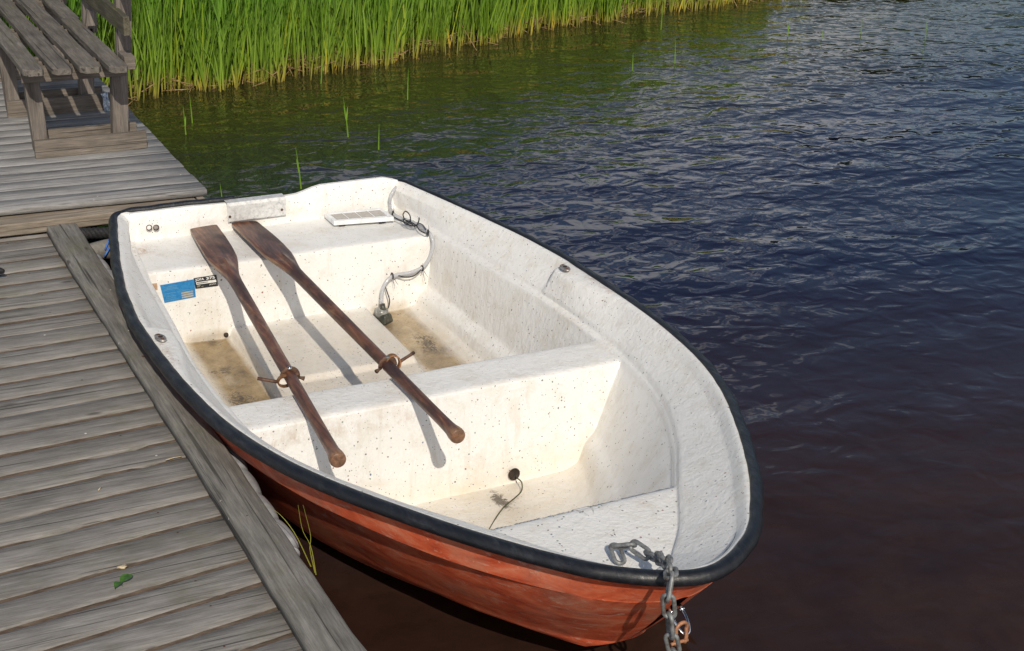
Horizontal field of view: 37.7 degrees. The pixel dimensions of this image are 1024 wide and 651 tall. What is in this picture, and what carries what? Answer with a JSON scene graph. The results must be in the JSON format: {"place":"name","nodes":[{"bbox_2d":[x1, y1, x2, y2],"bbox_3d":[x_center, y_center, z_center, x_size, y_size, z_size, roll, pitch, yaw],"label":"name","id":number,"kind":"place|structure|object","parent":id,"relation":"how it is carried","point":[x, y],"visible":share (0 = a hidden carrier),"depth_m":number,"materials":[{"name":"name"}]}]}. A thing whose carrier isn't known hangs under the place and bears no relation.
{"place":"outdoors","nodes":[
{"label":"outdoors","id":0,"kind":"place"},
{"bbox_2d":[104,0,559,83],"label":"bank","id":1,"kind":"structure","parent":0,"point":[131,74],"depth_m":10.76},
{"bbox_2d":[3,0,1023,650],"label":"lake water","id":2,"kind":"structure","parent":0,"point":[805,240],"depth_m":8.03,"materials":[{"name":"blue liquid"}]},
{"bbox_2d":[0,78,206,236],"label":"platform","id":3,"kind":"structure","parent":2,"relation":"in","point":[85,190],"depth_m":6.73,"materials":[{"name":"grey wood"}]},
{"bbox_2d":[0,0,146,158],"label":"bench","id":4,"kind":"object","parent":3,"relation":"on","point":[62,41],"visible":1,"depth_m":7.17,"materials":[{"name":"grey wood"}]},
{"bbox_2d":[101,92,109,110],"bbox_3d":[-2.101,-1.151,7.780,0.052,0.113,0.027,-9,25,-25],"label":"sachet","id":5,"kind":"object","parent":3,"relation":"on","point":[106,104],"visible":0.83,"depth_m":7.78,"materials":[{"name":"blue plastic"}]},
{"bbox_2d":[0,211,366,650],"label":"jetty","id":6,"kind":"object","parent":2,"relation":"in","point":[195,539],"visible":0.98,"depth_m":4.26,"materials":[{"name":"grey wood"}]},
{"bbox_2d":[79,227,108,238],"bbox_3d":[-1.705,-0.376,6.410,0.444,0.130,0.083,-13,27,-31],"label":"mooring rope","id":7,"kind":"object","parent":6,"relation":"attached to","point":[95,233],"visible":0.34,"depth_m":6.33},
{"bbox_2d":[116,564,127,568],"bbox_3d":[-1.029,0.636,3.968,0.028,0.006,0.022,4,23,4],"label":"bark chip","id":8,"kind":"object","parent":6,"relation":"on","point":[122,566],"visible":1,"depth_m":3.96,"materials":[{"name":"beige wood"}]},
{"bbox_2d":[114,574,132,587],"bbox_3d":[-1.009,0.663,3.891,0.030,0.016,0.071,16,26,30],"label":"leaf","id":9,"kind":"object","parent":6,"relation":"on","point":[124,577],"visible":1,"depth_m":3.89,"materials":[{"name":"green plant"}]},
{"bbox_2d":[97,254,299,556],"bbox_3d":[-1.168,0.176,5.166,0.088,0.090,2.521,-9,25,-25],"label":"dock fender","id":10,"kind":"object","parent":6,"relation":"attached to","point":[251,479],"visible":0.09,"depth_m":4.41,"materials":[{"name":"grey plastic"}]},
{"bbox_2d":[183,109,185,134],"bbox_3d":[-2.013,-1.240,9.258,0.009,0.250,0.019,13,25,24],"label":"reed shoot","id":11,"kind":"object","parent":2,"relation":"in","point":[184,122],"visible":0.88,"depth_m":9.25,"materials":[{"name":"green plant"}]},
{"bbox_2d":[262,504,310,566],"bbox_3d":[-0.618,0.575,4.090,0.151,0.162,0.014,10,24,19],"label":"grass blade","id":12,"kind":"object","parent":2,"relation":"in","point":[297,538],"depth_m":4.07,"materials":[{"name":"green plant"}]},
{"bbox_2d":[296,151,301,188],"bbox_3d":[-1.180,-0.845,8.310,0.032,0.305,0.011,-6,24,-18],"label":"reed shoot","id":13,"kind":"object","parent":2,"relation":"in","point":[298,171],"visible":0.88,"depth_m":8.30,"materials":[{"name":"green plant"}]},
{"bbox_2d":[298,507,316,574],"bbox_3d":[-0.548,0.575,4.019,0.047,0.227,0.001,-9,25,-25],"label":"grass blade","id":14,"kind":"object","parent":2,"relation":"in","point":[310,546],"depth_m":4.04,"materials":[{"name":"green plant"}]},
{"bbox_2d":[303,506,314,572],"bbox_3d":[-0.543,0.572,4.020,0.030,0.217,0.001,-9,25,-25],"label":"grass blade","id":15,"kind":"object","parent":2,"relation":"in","point":[310,543],"depth_m":4.04,"materials":[{"name":"green plant"}]},
{"bbox_2d":[343,99,348,136],"bbox_3d":[-1.028,-1.262,9.296,0.036,0.320,0.013,-9,25,-25],"label":"reed shoot","id":16,"kind":"object","parent":2,"relation":"in","point":[346,113],"visible":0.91,"depth_m":9.28,"materials":[{"name":"green plant"}]},
{"bbox_2d":[0,0,758,102],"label":"reeds","id":17,"kind":"object","parent":2,"relation":"on","point":[201,10],"visible":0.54,"depth_m":10.74,"materials":[{"name":"green plant"}]},
{"bbox_2d":[104,0,756,104],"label":"reed litter","id":18,"kind":"object","parent":2,"relation":"in","point":[275,72],"visible":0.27,"depth_m":11.06,"materials":[{"name":"beige plant"}]},
{"bbox_2d":[108,177,763,645],"bbox_3d":[-0.315,0.302,5.198,1.740,0.690,3.460,-9,25,-25],"label":"rowing boat","id":19,"kind":"object","parent":2,"relation":"on","point":[594,413],"visible":0.98,"depth_m":5.11,"materials":[{"name":"white plastic"}]},
{"bbox_2d":[90,239,109,258],"bbox_3d":[-1.609,-0.335,6.288,0.348,0.109,0.102,-15,28,-35],"label":"float","id":20,"kind":"object","parent":19,"relation":"hanging from","point":[102,248],"visible":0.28,"depth_m":6.20,"materials":[{"name":"beige plastic"}]},
{"bbox_2d":[190,225,345,467],"bbox_3d":[-0.941,-0.013,5.420,0.157,0.074,2.251,-7,24,-19],"label":"oar","id":21,"kind":"object","parent":19,"relation":"on","point":[216,247],"visible":1,"depth_m":5.32,"materials":[{"name":"brown wood"}]},
{"bbox_2d":[232,221,464,443],"bbox_3d":[-0.637,-0.062,5.545,0.158,0.063,2.212,-10,25,-25],"label":"oar","id":22,"kind":"object","parent":19,"relation":"on","point":[266,243],"visible":1,"depth_m":5.42,"materials":[{"name":"brown wood"}]},
{"bbox_2d":[325,207,393,226],"bbox_3d":[-0.668,-0.469,6.563,0.273,0.032,0.142,-7,25,-21],"label":"solar panel","id":23,"kind":"object","parent":19,"relation":"on","point":[380,215],"visible":1,"depth_m":6.54,"materials":[{"name":"white plastic"}]},
{"bbox_2d":[374,186,434,324],"bbox_3d":[-0.450,-0.310,6.510,0.240,0.424,0.609,2,23,1],"label":"hose","id":24,"kind":"object","parent":19,"relation":"on","point":[382,315],"visible":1,"depth_m":6.42,"materials":[{"name":"grey plastic"}]},
{"bbox_2d":[489,477,522,528],"bbox_3d":[-0.011,0.595,5.023,0.044,0.025,0.378,7,23,12],"label":"string","id":25,"kind":"object","parent":19,"relation":"in","point":[508,502],"visible":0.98,"depth_m":5.05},
{"bbox_2d":[608,539,681,650],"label":"chain","id":26,"kind":"object","parent":19,"relation":"on","point":[670,572],"visible":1,"depth_m":3.63,"materials":[{"name":"metal"}]},
{"bbox_2d":[670,620,688,646],"bbox_3d":[0.422,0.770,3.759,0.052,0.068,0.014,-13,27,-31],"label":"shackle","id":27,"kind":"object","parent":19,"relation":"hanging from","point":[685,640],"visible":0.82,"depth_m":3.76,"materials":[{"name":"orange metal"}]}
]}

